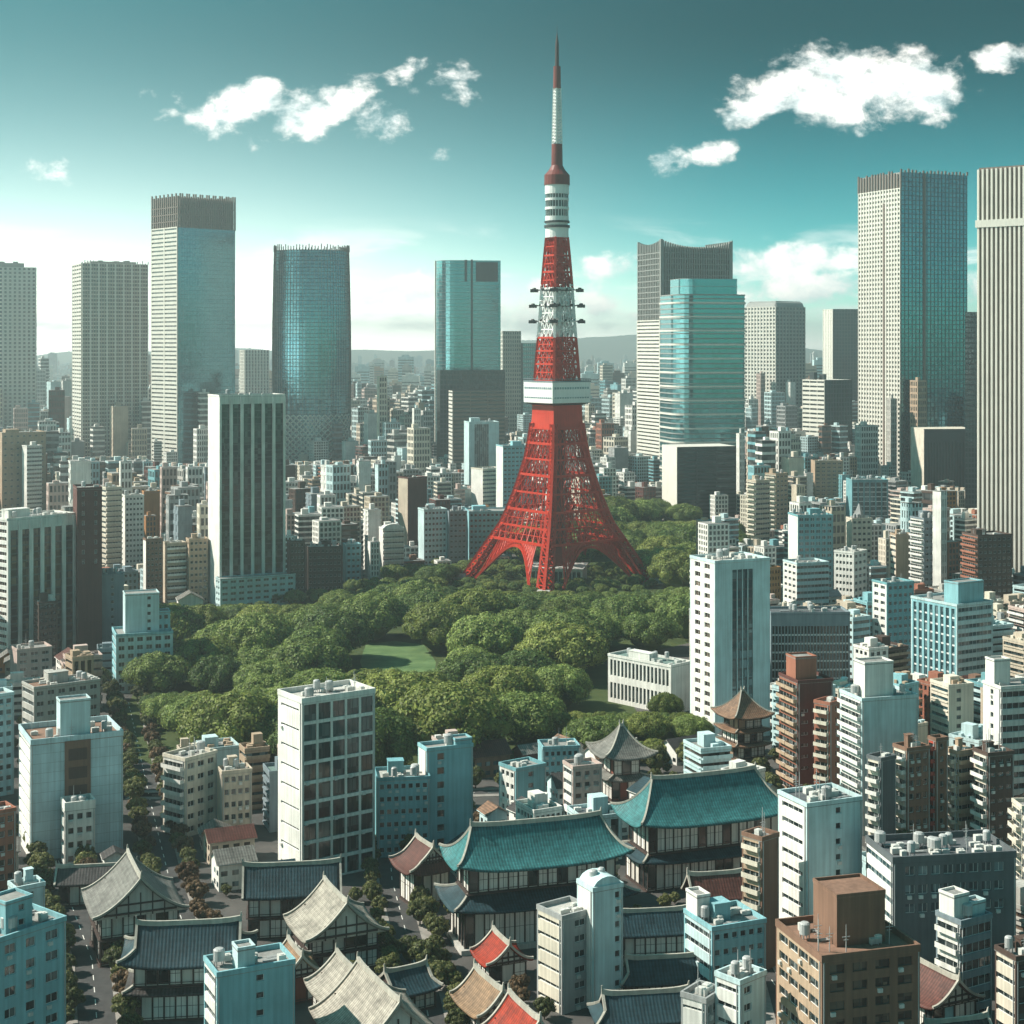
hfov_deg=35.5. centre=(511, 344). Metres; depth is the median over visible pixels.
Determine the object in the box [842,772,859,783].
window
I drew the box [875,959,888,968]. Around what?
window
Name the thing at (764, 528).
window
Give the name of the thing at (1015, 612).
apartment block
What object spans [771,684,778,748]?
apartment block
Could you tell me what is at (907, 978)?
window
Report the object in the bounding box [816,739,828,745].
window
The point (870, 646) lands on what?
apartment block
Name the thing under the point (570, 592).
park tree
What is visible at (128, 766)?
street tree
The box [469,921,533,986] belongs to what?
gabled house
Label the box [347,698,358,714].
window
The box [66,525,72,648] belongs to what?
window
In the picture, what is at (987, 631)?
window
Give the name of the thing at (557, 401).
lattice tower
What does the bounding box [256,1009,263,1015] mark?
window
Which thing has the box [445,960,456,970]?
street tree
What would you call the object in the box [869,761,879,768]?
window
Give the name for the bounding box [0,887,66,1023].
apartment block
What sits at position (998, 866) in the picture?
window
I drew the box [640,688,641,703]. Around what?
window
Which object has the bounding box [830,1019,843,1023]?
window
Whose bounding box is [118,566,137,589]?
apartment block
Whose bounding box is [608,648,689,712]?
gallery building
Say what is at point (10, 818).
window
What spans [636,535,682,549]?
park tree
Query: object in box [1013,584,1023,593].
office block
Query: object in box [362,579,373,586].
park tree
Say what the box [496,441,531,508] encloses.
office tower
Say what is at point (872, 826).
window
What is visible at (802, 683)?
apartment block
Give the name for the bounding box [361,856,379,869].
street tree
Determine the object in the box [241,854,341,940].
long hall
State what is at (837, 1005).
window
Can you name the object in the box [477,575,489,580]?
park shrub
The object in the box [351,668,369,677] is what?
park tree
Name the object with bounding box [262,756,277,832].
apartment block
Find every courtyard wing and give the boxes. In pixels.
[586,980,689,1023]
[619,950,704,989]
[623,904,685,958]
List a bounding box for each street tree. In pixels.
[23,852,36,862]
[26,852,54,867]
[27,841,47,852]
[33,864,53,876]
[36,873,54,890]
[45,893,60,907]
[48,903,66,914]
[66,923,75,935]
[66,932,76,952]
[66,953,76,965]
[66,962,73,974]
[66,970,78,987]
[66,986,85,1008]
[66,1006,75,1022]
[74,844,95,857]
[74,851,97,863]
[77,857,96,863]
[101,667,113,685]
[101,945,122,967]
[102,678,121,693]
[106,691,124,700]
[106,695,121,705]
[108,705,124,714]
[109,698,128,708]
[110,939,123,948]
[110,964,130,976]
[110,968,133,991]
[110,992,140,1014]
[111,709,129,723]
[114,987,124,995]
[116,1012,143,1023]
[123,730,136,741]
[123,739,134,747]
[123,742,131,752]
[123,752,138,765]
[123,763,133,774]
[123,771,136,783]
[123,776,146,790]
[124,747,138,758]
[124,782,144,798]
[125,768,139,773]
[125,796,147,809]
[128,805,148,818]
[130,685,148,696]
[131,815,147,824]
[131,820,152,837]
[132,839,152,855]
[136,692,148,701]
[136,773,147,782]
[140,714,156,725]
[140,852,154,861]
[141,726,156,733]
[142,856,162,871]
[144,730,160,742]
[144,863,160,873]
[146,722,157,727]
[147,742,162,751]
[148,739,160,746]
[148,746,168,758]
[151,762,162,774]
[152,755,162,761]
[154,771,162,781]
[156,782,162,790]
[166,820,176,827]
[168,832,184,847]
[170,823,189,834]
[171,835,194,852]
[174,860,199,879]
[179,847,196,858]
[180,875,199,888]
[181,856,199,866]
[185,879,209,898]
[189,897,204,905]
[189,901,208,917]
[198,908,222,918]
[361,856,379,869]
[362,880,382,901]
[363,867,381,880]
[370,895,388,907]
[370,905,385,918]
[371,846,381,858]
[374,952,403,972]
[375,917,386,924]
[378,923,395,937]
[378,935,397,951]
[379,945,399,957]
[396,935,420,963]
[399,834,413,847]
[406,897,432,924]
[408,938,446,963]
[409,885,431,899]
[417,895,440,912]
[422,912,435,926]
[426,915,449,935]
[429,934,445,947]
[429,959,454,989]
[440,948,452,960]
[443,994,457,1010]
[444,969,462,985]
[444,1007,470,1023]
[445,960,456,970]
[445,981,459,996]
[473,765,485,787]
[494,773,498,783]
[640,744,669,768]
[648,768,663,774]
[675,742,683,761]
[751,756,771,772]
[765,773,782,787]
[896,829,912,833]
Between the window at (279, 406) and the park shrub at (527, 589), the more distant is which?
the park shrub at (527, 589)
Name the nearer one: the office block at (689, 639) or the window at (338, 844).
the window at (338, 844)
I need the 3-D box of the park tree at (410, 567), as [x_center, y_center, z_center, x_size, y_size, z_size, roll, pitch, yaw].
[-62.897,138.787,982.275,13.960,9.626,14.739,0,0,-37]
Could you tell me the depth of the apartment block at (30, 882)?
377.02 m
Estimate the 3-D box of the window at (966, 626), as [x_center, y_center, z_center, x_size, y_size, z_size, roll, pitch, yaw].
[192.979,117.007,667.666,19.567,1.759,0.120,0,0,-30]
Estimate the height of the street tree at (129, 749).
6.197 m
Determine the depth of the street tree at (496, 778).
517.33 m
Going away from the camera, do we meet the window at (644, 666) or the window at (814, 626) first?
the window at (644, 666)
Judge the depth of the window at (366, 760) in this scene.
438.01 m
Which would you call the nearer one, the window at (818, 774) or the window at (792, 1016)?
the window at (792, 1016)
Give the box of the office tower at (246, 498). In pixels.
[208,388,295,605]
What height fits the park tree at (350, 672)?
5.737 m
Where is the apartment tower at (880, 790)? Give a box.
[865,746,896,842]
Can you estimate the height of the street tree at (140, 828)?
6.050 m
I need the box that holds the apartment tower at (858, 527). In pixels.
[846,504,871,563]
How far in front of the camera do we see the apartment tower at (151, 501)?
1071.00 m
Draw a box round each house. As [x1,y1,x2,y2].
[0,647,9,672]
[3,655,9,676]
[16,836,20,870]
[54,647,71,669]
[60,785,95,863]
[81,844,188,967]
[100,845,125,862]
[176,590,203,605]
[197,818,230,849]
[201,823,257,865]
[209,844,257,891]
[266,858,295,861]
[282,930,319,1004]
[283,871,389,968]
[303,943,368,1023]
[308,951,433,1023]
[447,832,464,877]
[449,958,528,1023]
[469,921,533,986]
[473,738,512,777]
[477,800,507,821]
[481,983,543,1023]
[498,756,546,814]
[506,796,525,819]
[512,742,537,758]
[546,772,562,810]
[554,733,584,757]
[583,747,602,762]
[622,820,628,835]
[626,776,650,797]
[662,734,696,765]
[681,867,741,901]
[767,783,781,792]
[781,586,782,602]
[829,589,841,604]
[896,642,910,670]
[920,957,985,1023]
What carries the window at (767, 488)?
in the apartment tower at (758, 507)
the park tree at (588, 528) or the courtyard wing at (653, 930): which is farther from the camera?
the park tree at (588, 528)
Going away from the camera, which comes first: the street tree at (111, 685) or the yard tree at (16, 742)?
the yard tree at (16, 742)
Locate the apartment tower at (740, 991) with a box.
[714,949,766,1023]
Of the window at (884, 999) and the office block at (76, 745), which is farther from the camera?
the office block at (76, 745)
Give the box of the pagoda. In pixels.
[711,686,774,762]
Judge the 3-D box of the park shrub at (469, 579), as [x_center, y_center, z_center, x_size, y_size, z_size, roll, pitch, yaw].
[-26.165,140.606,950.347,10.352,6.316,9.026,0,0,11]
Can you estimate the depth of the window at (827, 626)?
655.76 m
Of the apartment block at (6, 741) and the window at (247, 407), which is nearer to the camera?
the apartment block at (6, 741)
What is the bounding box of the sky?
[0,0,1023,355]
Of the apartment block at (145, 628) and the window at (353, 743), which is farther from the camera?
the apartment block at (145, 628)
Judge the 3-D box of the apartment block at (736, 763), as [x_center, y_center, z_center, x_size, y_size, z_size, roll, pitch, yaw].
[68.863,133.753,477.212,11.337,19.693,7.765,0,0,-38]
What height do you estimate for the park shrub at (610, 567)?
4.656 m
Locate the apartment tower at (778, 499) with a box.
[764,468,787,528]
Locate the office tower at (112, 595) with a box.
[102,567,123,641]
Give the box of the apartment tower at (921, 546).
[909,510,932,585]
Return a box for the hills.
[37,335,822,362]
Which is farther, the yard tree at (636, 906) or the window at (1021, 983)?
the yard tree at (636, 906)
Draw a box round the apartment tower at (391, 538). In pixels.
[379,521,403,578]
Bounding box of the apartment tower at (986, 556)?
[960,527,1011,596]
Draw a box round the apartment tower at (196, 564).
[186,533,207,602]
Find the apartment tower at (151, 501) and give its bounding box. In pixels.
[142,487,159,536]
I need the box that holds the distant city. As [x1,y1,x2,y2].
[0,348,1023,592]
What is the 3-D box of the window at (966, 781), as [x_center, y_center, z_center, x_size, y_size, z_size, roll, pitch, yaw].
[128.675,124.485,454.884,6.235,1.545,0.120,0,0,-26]
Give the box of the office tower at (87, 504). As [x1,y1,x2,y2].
[73,481,101,650]
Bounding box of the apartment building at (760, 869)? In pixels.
[741,807,779,969]
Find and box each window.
[5,943,14,954]
[5,964,14,975]
[5,986,14,997]
[5,1007,14,1018]
[8,815,12,821]
[8,829,12,835]
[8,844,12,850]
[8,858,12,864]
[8,872,12,878]
[11,530,17,644]
[22,529,28,643]
[23,687,33,695]
[23,697,33,705]
[23,707,33,716]
[26,936,34,947]
[26,957,34,968]
[26,978,34,989]
[26,1000,34,1010]
[27,456,41,457]
[27,477,41,478]
[33,528,39,639]
[37,691,43,695]
[37,701,43,706]
[37,712,43,716]
[44,527,50,593]
[46,929,56,940]
[46,950,56,961]
[46,971,56,982]
[46,991,56,1003]
[46,1012,56,1023]
[48,690,54,694]
[48,700,54,704]
[48,710,54,714]
[55,526,61,652]
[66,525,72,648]
[68,814,73,819]
[68,828,73,833]
[68,842,73,847]
[68,856,73,861]
[69,687,75,691]
[77,813,82,818]
[77,827,82,832]
[86,812,91,817]
[86,826,91,831]
[90,684,96,688]
[90,704,96,709]
[165,760,183,767]
[165,772,183,779]
[165,785,183,792]
[165,797,183,805]
[165,810,183,817]
[167,545,185,547]
[167,552,185,553]
[167,558,185,560]
[167,565,185,567]
[167,571,185,573]
[167,578,185,580]
[167,584,185,586]
[167,591,184,593]
[188,762,193,768]
[188,775,193,781]
[188,788,193,793]
[188,800,193,806]
[188,813,193,819]
[198,760,203,765]
[198,772,203,778]
[198,785,203,790]
[198,797,203,803]
[198,810,203,816]
[206,968,214,983]
[206,985,214,1001]
[206,1003,214,1018]
[208,757,213,763]
[208,770,213,775]
[208,782,213,788]
[208,794,213,800]
[208,807,213,813]
[222,404,228,575]
[233,404,239,574]
[244,404,250,574]
[254,404,260,573]
[256,974,263,980]
[256,992,263,998]
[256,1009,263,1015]
[265,403,271,572]
[276,403,282,571]
[282,703,298,710]
[282,722,298,730]
[282,742,298,750]
[282,761,298,770]
[282,781,298,790]
[282,801,298,810]
[282,820,298,830]
[282,840,298,849]
[304,704,315,721]
[304,724,315,741]
[304,744,315,761]
[304,763,315,780]
[304,783,315,800]
[304,803,315,820]
[304,823,315,840]
[304,843,315,860]
[319,702,329,718]
[319,722,329,738]
[319,741,329,758]
[319,761,329,778]
[319,781,329,798]
[319,801,329,818]
[319,820,329,837]
[319,840,329,857]
[333,700,343,716]
[333,719,343,736]
[333,739,343,756]
[333,759,343,775]
[333,778,343,795]
[333,798,343,815]
[333,818,343,835]
[333,837,343,854]
[341,857,343,872]
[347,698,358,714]
[347,717,358,734]
[347,737,358,753]
[347,756,358,773]
[347,776,358,793]
[347,795,358,812]
[347,815,358,832]
[347,834,358,851]
[347,854,358,871]
[361,696,371,712]
[361,715,371,732]
[361,735,371,751]
[361,754,371,771]
[361,773,371,790]
[361,793,371,810]
[361,812,371,829]
[361,832,371,849]
[361,851,371,868]
[437,753,443,759]
[437,767,443,774]
[437,781,443,788]
[437,796,443,802]
[437,810,443,816]
[437,824,443,831]
[437,838,443,845]
[475,424,488,466]
[539,915,560,927]
[539,930,560,942]
[539,945,560,958]
[539,961,560,974]
[539,976,560,989]
[539,992,560,1005]
[575,918,584,926]
[575,934,584,942]
[575,949,584,957]
[575,965,584,973]
[575,980,584,988]
[575,996,584,1004]
[611,659,612,674]
[611,682,612,697]
[614,660,615,675]
[614,683,615,697]
[618,661,619,676]
[618,683,619,698]
[625,662,626,677]
[625,685,626,700]
[629,663,630,678]
[629,686,630,701]
[633,664,634,679]
[633,686,634,702]
[636,664,637,679]
[636,687,637,702]
[640,665,641,680]
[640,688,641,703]
[644,666,645,681]
[644,689,645,704]
[648,666,649,682]
[651,667,652,682]
[655,668,656,683]
[659,668,660,684]
[663,669,664,685]
[667,670,668,685]
[684,1004,703,1011]
[686,918,710,939]
[686,934,710,954]
[686,949,710,970]
[718,982,737,993]
[718,999,737,1010]
[718,1017,735,1023]
[732,570,736,697]
[738,569,741,691]
[743,569,746,691]
[744,840,758,847]
[744,854,758,861]
[744,868,758,875]
[744,883,758,890]
[744,897,758,904]
[744,986,749,993]
[744,1003,749,1011]
[748,569,752,698]
[756,482,769,484]
[756,487,769,489]
[756,492,769,494]
[756,497,769,499]
[756,502,769,504]
[756,507,769,509]
[756,512,769,514]
[756,517,769,519]
[756,522,769,524]
[756,527,769,529]
[756,532,769,534]
[772,626,774,681]
[776,626,777,680]
[779,626,780,671]
[781,679,795,687]
[781,690,795,699]
[781,701,795,710]
[781,713,795,722]
[781,724,795,733]
[781,735,795,744]
[781,746,795,756]
[781,757,795,767]
[781,768,795,779]
[781,780,791,786]
[781,934,787,945]
[781,951,787,963]
[781,969,787,980]
[781,986,787,998]
[781,1003,787,1015]
[782,626,783,671]
[783,801,802,813]
[783,816,802,829]
[783,831,802,844]
[783,847,802,860]
[783,862,802,876]
[783,877,802,891]
[783,893,802,907]
[783,908,795,916]
[785,626,786,671]
[788,626,790,652]
[790,941,797,953]
[790,959,797,971]
[790,976,797,989]
[790,994,797,1006]
[790,1012,797,1023]
[792,626,793,652]
[795,626,796,651]
[797,565,828,568]
[797,571,828,574]
[797,577,828,581]
[797,584,828,587]
[797,590,828,594]
[797,596,828,600]
[797,603,828,605]
[798,626,799,651]
[800,949,807,961]
[800,967,807,979]
[800,985,807,997]
[800,1003,807,1015]
[801,626,803,651]
[805,626,806,651]
[808,626,809,652]
[811,626,812,653]
[811,958,817,970]
[811,976,817,988]
[811,994,817,1006]
[811,1012,817,1023]
[814,626,815,654]
[816,706,828,712]
[816,717,828,723]
[816,728,828,734]
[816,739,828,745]
[816,750,828,756]
[816,761,828,767]
[817,626,819,671]
[817,772,828,778]
[821,626,822,673]
[824,626,825,674]
[827,626,828,675]
[830,626,831,676]
[830,964,843,973]
[830,982,843,991]
[830,1001,843,1010]
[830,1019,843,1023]
[833,626,835,679]
[837,626,838,679]
[840,626,841,678]
[842,696,859,705]
[842,707,859,716]
[842,718,859,727]
[842,729,859,739]
[842,740,859,750]
[842,751,859,761]
[842,761,859,772]
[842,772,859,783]
[842,783,859,794]
[843,626,844,675]
[846,626,847,676]
[853,482,857,513]
[853,961,866,970]
[853,979,866,988]
[853,998,866,1007]
[853,1016,866,1023]
[859,482,862,510]
[865,482,868,516]
[868,847,890,870]
[868,863,890,886]
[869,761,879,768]
[869,774,879,781]
[869,786,879,793]
[869,799,879,806]
[869,811,879,818]
[869,823,879,829]
[871,482,874,519]
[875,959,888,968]
[875,977,888,986]
[875,995,888,1004]
[875,1013,888,1022]
[876,482,880,517]
[882,482,886,522]
[885,894,890,903]
[885,910,890,919]
[895,751,904,756]
[896,764,904,770]
[896,777,904,783]
[896,790,904,796]
[896,803,904,809]
[896,817,904,823]
[898,956,911,965]
[898,974,911,983]
[898,992,911,1001]
[898,1010,911,1019]
[905,866,913,875]
[905,885,913,893]
[905,904,913,912]
[914,601,915,672]
[918,866,926,874]
[918,884,926,893]
[918,903,926,911]
[919,602,921,672]
[924,603,926,677]
[930,604,932,670]
[931,865,939,873]
[931,884,939,892]
[931,902,938,911]
[935,605,937,670]
[939,920,956,932]
[939,938,956,949]
[939,955,956,967]
[941,607,942,671]
[944,864,952,873]
[944,883,952,887]
[946,608,948,673]
[952,609,954,673]
[956,755,972,762]
[956,767,972,774]
[956,779,972,786]
[956,791,972,798]
[956,804,972,810]
[956,816,972,822]
[956,864,964,872]
[956,882,964,889]
[958,605,990,612]
[958,613,990,620]
[958,622,990,628]
[958,630,990,637]
[958,638,990,645]
[958,647,990,654]
[958,655,990,662]
[958,664,984,671]
[959,921,990,937]
[959,938,990,955]
[959,955,990,972]
[961,973,990,987]
[963,567,977,572]
[969,863,977,871]
[969,882,977,890]
[975,755,985,761]
[975,768,985,774]
[975,781,985,787]
[975,794,985,801]
[975,807,985,814]
[975,820,985,827]
[976,990,990,1002]
[976,1007,990,1015]
[982,862,990,871]
[982,881,990,889]
[985,899,990,907]
[994,862,1002,870]
[994,880,1002,888]
[994,899,1002,907]
[998,956,1014,969]
[998,972,1014,985]
[998,988,1014,1001]
[998,1004,1014,1018]
[1000,691,1023,697]
[1000,702,1023,709]
[1000,714,1023,720]
[1000,725,1023,732]
[1000,737,1023,743]
[1012,748,1023,754]
[1014,760,1023,765]
[1014,771,1023,777]
[1014,783,1023,788]
[1019,964,1023,970]
[1019,981,1023,987]
[1019,997,1023,1003]
[1019,1013,1023,1019]
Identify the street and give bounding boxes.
[48,858,61,878]
[51,887,94,961]
[75,960,115,1023]
[125,700,158,799]
[146,799,184,888]
[177,889,195,919]
[378,857,399,879]
[380,880,421,939]
[399,953,439,998]
[422,999,445,1023]
[473,790,546,793]
[766,968,775,984]
[767,985,775,1017]
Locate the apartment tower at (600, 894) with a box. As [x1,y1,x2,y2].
[576,867,623,1007]
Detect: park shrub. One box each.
[451,580,463,587]
[457,560,469,564]
[460,576,475,584]
[464,582,474,588]
[473,585,487,589]
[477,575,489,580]
[480,578,493,583]
[483,581,499,590]
[484,567,495,574]
[487,571,495,577]
[491,565,502,571]
[494,575,505,579]
[495,571,509,577]
[499,583,507,590]
[505,564,515,567]
[506,582,522,590]
[507,570,517,577]
[512,566,520,572]
[519,568,525,575]
[522,587,534,591]
[530,578,541,586]
[551,583,561,589]
[566,582,579,590]
[567,579,579,583]
[574,577,585,582]
[576,586,588,591]
[589,565,602,571]
[590,578,605,585]
[591,571,605,576]
[592,574,604,579]
[592,583,603,589]
[595,562,605,569]
[595,584,608,591]
[600,577,612,582]
[603,583,613,587]
[605,565,615,569]
[605,572,614,577]
[606,561,617,566]
[608,588,617,592]
[611,581,620,586]
[614,567,629,573]
[617,573,628,582]
[622,585,631,590]
[626,576,641,585]
[631,574,645,581]
[631,584,644,591]
[643,581,654,587]
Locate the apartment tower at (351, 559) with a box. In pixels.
[343,539,360,581]
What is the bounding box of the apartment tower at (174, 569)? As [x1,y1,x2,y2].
[163,537,185,603]
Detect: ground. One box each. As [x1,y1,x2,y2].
[0,362,994,1023]
[125,521,689,765]
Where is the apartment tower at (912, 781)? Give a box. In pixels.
[892,733,930,831]
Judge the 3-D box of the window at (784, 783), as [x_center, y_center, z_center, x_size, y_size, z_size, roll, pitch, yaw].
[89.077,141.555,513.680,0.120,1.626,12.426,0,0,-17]
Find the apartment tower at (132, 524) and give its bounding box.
[122,490,143,568]
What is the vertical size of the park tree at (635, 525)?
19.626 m
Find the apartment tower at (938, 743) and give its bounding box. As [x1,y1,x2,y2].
[927,734,948,831]
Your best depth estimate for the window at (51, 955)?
325.50 m
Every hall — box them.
[53,856,136,906]
[116,911,257,1022]
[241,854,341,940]
[378,955,443,1010]
[434,807,640,955]
[610,762,777,892]
[921,1007,992,1023]
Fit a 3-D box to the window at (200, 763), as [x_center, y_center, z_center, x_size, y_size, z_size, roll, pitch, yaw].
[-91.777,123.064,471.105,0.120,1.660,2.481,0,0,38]
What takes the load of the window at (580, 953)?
in the office block at (562, 952)
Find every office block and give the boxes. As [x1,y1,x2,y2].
[0,426,45,510]
[0,504,75,652]
[6,671,39,714]
[19,694,123,858]
[22,667,99,723]
[65,649,93,674]
[143,536,162,603]
[277,676,375,874]
[287,535,304,602]
[305,540,341,590]
[418,503,446,564]
[437,369,504,461]
[447,506,466,563]
[449,390,504,469]
[465,505,511,559]
[471,463,495,506]
[501,331,520,431]
[521,343,535,413]
[536,895,586,1014]
[538,726,579,789]
[567,792,621,858]
[662,443,735,521]
[689,620,689,659]
[770,600,849,682]
[770,678,778,722]
[775,873,920,1023]
[788,508,832,588]
[802,372,851,444]
[811,457,842,497]
[846,475,887,522]
[848,609,870,677]
[853,591,871,635]
[865,821,1016,987]
[872,576,913,644]
[911,427,964,488]
[911,578,992,677]
[911,672,924,680]
[934,583,943,592]
[967,672,984,723]
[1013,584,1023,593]
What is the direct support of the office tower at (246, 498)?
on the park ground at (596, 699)
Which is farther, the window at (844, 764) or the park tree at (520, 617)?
the park tree at (520, 617)
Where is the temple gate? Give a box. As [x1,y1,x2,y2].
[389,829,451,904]
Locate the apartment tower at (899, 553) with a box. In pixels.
[890,528,909,579]
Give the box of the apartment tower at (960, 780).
[948,737,972,830]
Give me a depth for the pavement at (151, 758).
553.73 m
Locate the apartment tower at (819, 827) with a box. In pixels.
[777,769,862,917]
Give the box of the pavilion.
[585,719,658,801]
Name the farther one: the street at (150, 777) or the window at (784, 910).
the street at (150, 777)
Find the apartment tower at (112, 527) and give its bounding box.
[102,482,122,567]
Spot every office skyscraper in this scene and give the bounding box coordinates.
[0,261,36,428]
[72,260,148,456]
[151,193,235,463]
[239,350,268,392]
[435,259,500,441]
[637,239,732,458]
[659,278,745,492]
[745,301,804,407]
[823,309,857,400]
[858,169,967,475]
[965,312,976,509]
[975,165,1023,572]
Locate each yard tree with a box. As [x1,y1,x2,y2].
[14,738,18,747]
[16,715,21,723]
[220,884,231,894]
[348,886,362,900]
[473,811,479,821]
[508,973,529,987]
[511,985,530,1001]
[533,996,556,1019]
[632,904,642,907]
[657,893,672,906]
[662,763,671,771]
[670,891,680,903]
[768,748,778,761]
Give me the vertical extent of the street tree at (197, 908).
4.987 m
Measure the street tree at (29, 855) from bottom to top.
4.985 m
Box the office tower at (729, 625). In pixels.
[690,548,769,735]
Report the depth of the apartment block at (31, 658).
670.54 m
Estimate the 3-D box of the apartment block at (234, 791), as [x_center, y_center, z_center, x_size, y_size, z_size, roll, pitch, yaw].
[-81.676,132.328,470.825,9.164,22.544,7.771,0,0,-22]
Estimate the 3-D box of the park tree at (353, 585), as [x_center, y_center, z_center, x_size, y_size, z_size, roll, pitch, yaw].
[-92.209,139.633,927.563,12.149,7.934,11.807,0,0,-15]
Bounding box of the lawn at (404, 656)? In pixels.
[360,641,435,671]
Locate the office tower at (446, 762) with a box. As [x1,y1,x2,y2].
[417,733,473,849]
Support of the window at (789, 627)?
in the office block at (822, 633)
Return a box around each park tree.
[120,650,190,693]
[137,692,165,708]
[140,693,181,725]
[157,693,203,731]
[159,603,205,644]
[172,635,236,677]
[174,690,277,742]
[178,691,190,697]
[184,690,210,696]
[187,604,224,627]
[187,654,242,693]
[191,619,226,637]
[212,611,295,650]
[217,607,228,619]
[222,605,249,620]
[231,644,272,665]
[232,660,297,687]
[232,673,291,691]
[235,603,285,617]
[240,687,270,694]
[263,717,277,755]
[265,636,351,672]
[266,671,377,707]
[272,594,282,600]
[278,603,306,613]
[283,589,306,604]
[283,625,351,656]
[284,610,309,627]
[287,667,347,680]
[294,606,374,650]
[300,602,339,612]
[310,589,327,601]
[317,589,353,604]
[339,590,407,639]
[343,579,362,591]
[346,669,355,675]
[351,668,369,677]
[352,668,385,682]
[358,580,391,592]
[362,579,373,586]
[363,667,440,709]
[368,582,402,592]
[375,707,419,766]
[379,563,408,580]
[381,577,397,583]
[391,579,445,597]
[393,680,514,750]
[398,589,448,621]
[402,601,473,651]
[403,563,418,576]
[403,670,417,674]
[405,578,434,583]
[409,671,448,683]
[414,564,434,572]
[414,565,452,580]
[429,576,447,586]
[432,651,512,682]
[439,563,460,581]
[440,587,513,615]
[442,587,457,593]
[445,611,525,656]
[446,644,490,659]
[452,564,462,573]
[460,562,472,572]
[461,665,550,696]
[496,690,574,743]
[497,607,540,631]
[498,559,515,565]
[500,647,556,673]
[503,590,526,596]
[505,594,543,610]
[506,524,544,561]
[512,559,521,564]
[514,620,609,669]
[525,591,546,595]
[526,607,612,648]
[534,594,556,603]
[534,599,587,612]
[535,663,592,707]
[544,594,591,608]
[547,590,569,596]
[561,715,629,748]
[562,591,576,594]
[566,533,604,563]
[568,521,611,535]
[569,711,591,721]
[575,592,603,602]
[582,506,633,524]
[585,608,624,641]
[588,519,628,530]
[591,595,650,618]
[592,711,613,716]
[593,495,642,520]
[596,713,628,727]
[601,591,615,596]
[609,594,646,601]
[610,504,637,520]
[616,712,631,718]
[617,592,638,596]
[620,611,681,650]
[622,529,648,540]
[625,534,643,556]
[625,711,672,740]
[626,521,650,530]
[627,547,651,575]
[629,498,664,521]
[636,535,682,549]
[638,592,658,599]
[641,522,681,536]
[641,546,694,577]
[643,738,666,752]
[646,548,695,587]
[646,691,684,713]
[647,592,677,612]
[648,498,672,520]
[655,592,689,637]
[658,526,695,542]
[658,712,669,716]
[662,586,676,592]
[665,503,702,521]
[665,587,689,594]
[668,712,692,721]
[669,541,695,553]
[670,714,713,736]
[672,521,691,523]
[678,523,695,527]
[738,523,745,532]
[738,531,750,542]
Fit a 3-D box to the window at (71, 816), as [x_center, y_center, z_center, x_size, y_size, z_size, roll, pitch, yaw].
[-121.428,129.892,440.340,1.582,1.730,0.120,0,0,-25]
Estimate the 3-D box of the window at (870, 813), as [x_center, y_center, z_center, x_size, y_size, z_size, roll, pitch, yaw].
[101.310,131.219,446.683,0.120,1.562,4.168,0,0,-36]
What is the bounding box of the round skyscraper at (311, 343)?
[272,244,350,463]
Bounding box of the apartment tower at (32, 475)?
[22,441,41,508]
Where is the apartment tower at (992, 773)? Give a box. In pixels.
[970,728,1014,845]
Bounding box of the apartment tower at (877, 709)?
[837,656,918,835]
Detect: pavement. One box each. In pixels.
[66,965,77,1023]
[110,967,120,1023]
[127,797,161,798]
[137,702,162,797]
[144,790,158,792]
[170,833,182,863]
[376,880,389,923]
[417,921,431,938]
[422,938,446,997]
[440,998,448,1016]
[473,787,498,790]
[473,794,498,796]
[766,984,775,1023]
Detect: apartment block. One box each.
[0,678,12,690]
[0,684,14,795]
[0,801,16,891]
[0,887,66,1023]
[7,866,45,906]
[10,640,51,677]
[34,592,57,663]
[60,644,102,707]
[97,642,111,680]
[112,589,172,693]
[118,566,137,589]
[161,737,217,835]
[177,737,196,748]
[196,734,238,764]
[203,938,295,1023]
[217,754,251,825]
[239,732,269,809]
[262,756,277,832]
[375,757,429,857]
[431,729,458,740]
[515,789,561,819]
[562,747,602,814]
[616,857,619,878]
[680,978,714,1023]
[683,730,732,772]
[683,886,766,983]
[721,759,765,779]
[770,565,780,602]
[770,593,780,605]
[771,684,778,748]
[776,652,833,788]
[783,555,828,605]
[826,600,866,613]
[833,676,853,696]
[834,545,866,597]
[837,595,852,603]
[853,636,888,682]
[862,851,865,875]
[873,634,909,672]
[893,671,918,718]
[901,670,922,718]
[914,582,933,594]
[917,670,943,734]
[918,719,927,743]
[930,674,973,745]
[935,886,992,1020]
[949,722,982,747]
[964,673,980,679]
[979,724,982,733]
[980,687,982,723]
[982,655,1023,797]
[984,591,1003,603]
[993,603,1007,618]
[993,616,1014,655]
[994,612,1009,622]
[994,934,1023,1023]
[996,593,1023,609]
[1002,631,1023,677]
[1007,604,1023,634]
[1008,798,1023,879]
[1016,879,1023,934]
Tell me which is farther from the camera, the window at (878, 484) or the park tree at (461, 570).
the window at (878, 484)
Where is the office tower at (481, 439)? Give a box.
[464,417,498,485]
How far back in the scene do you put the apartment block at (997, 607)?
735.62 m
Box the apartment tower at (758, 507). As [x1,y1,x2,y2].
[746,475,769,540]
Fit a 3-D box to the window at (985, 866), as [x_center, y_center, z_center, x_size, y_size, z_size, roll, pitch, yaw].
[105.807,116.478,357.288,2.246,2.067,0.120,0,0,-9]
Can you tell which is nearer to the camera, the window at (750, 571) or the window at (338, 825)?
the window at (338, 825)
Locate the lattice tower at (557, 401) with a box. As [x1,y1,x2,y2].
[453,35,662,591]
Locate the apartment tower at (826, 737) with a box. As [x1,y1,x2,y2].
[813,696,839,784]
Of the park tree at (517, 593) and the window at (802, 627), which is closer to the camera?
the window at (802, 627)
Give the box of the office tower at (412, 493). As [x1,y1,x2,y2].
[398,475,426,545]
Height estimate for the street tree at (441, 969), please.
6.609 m

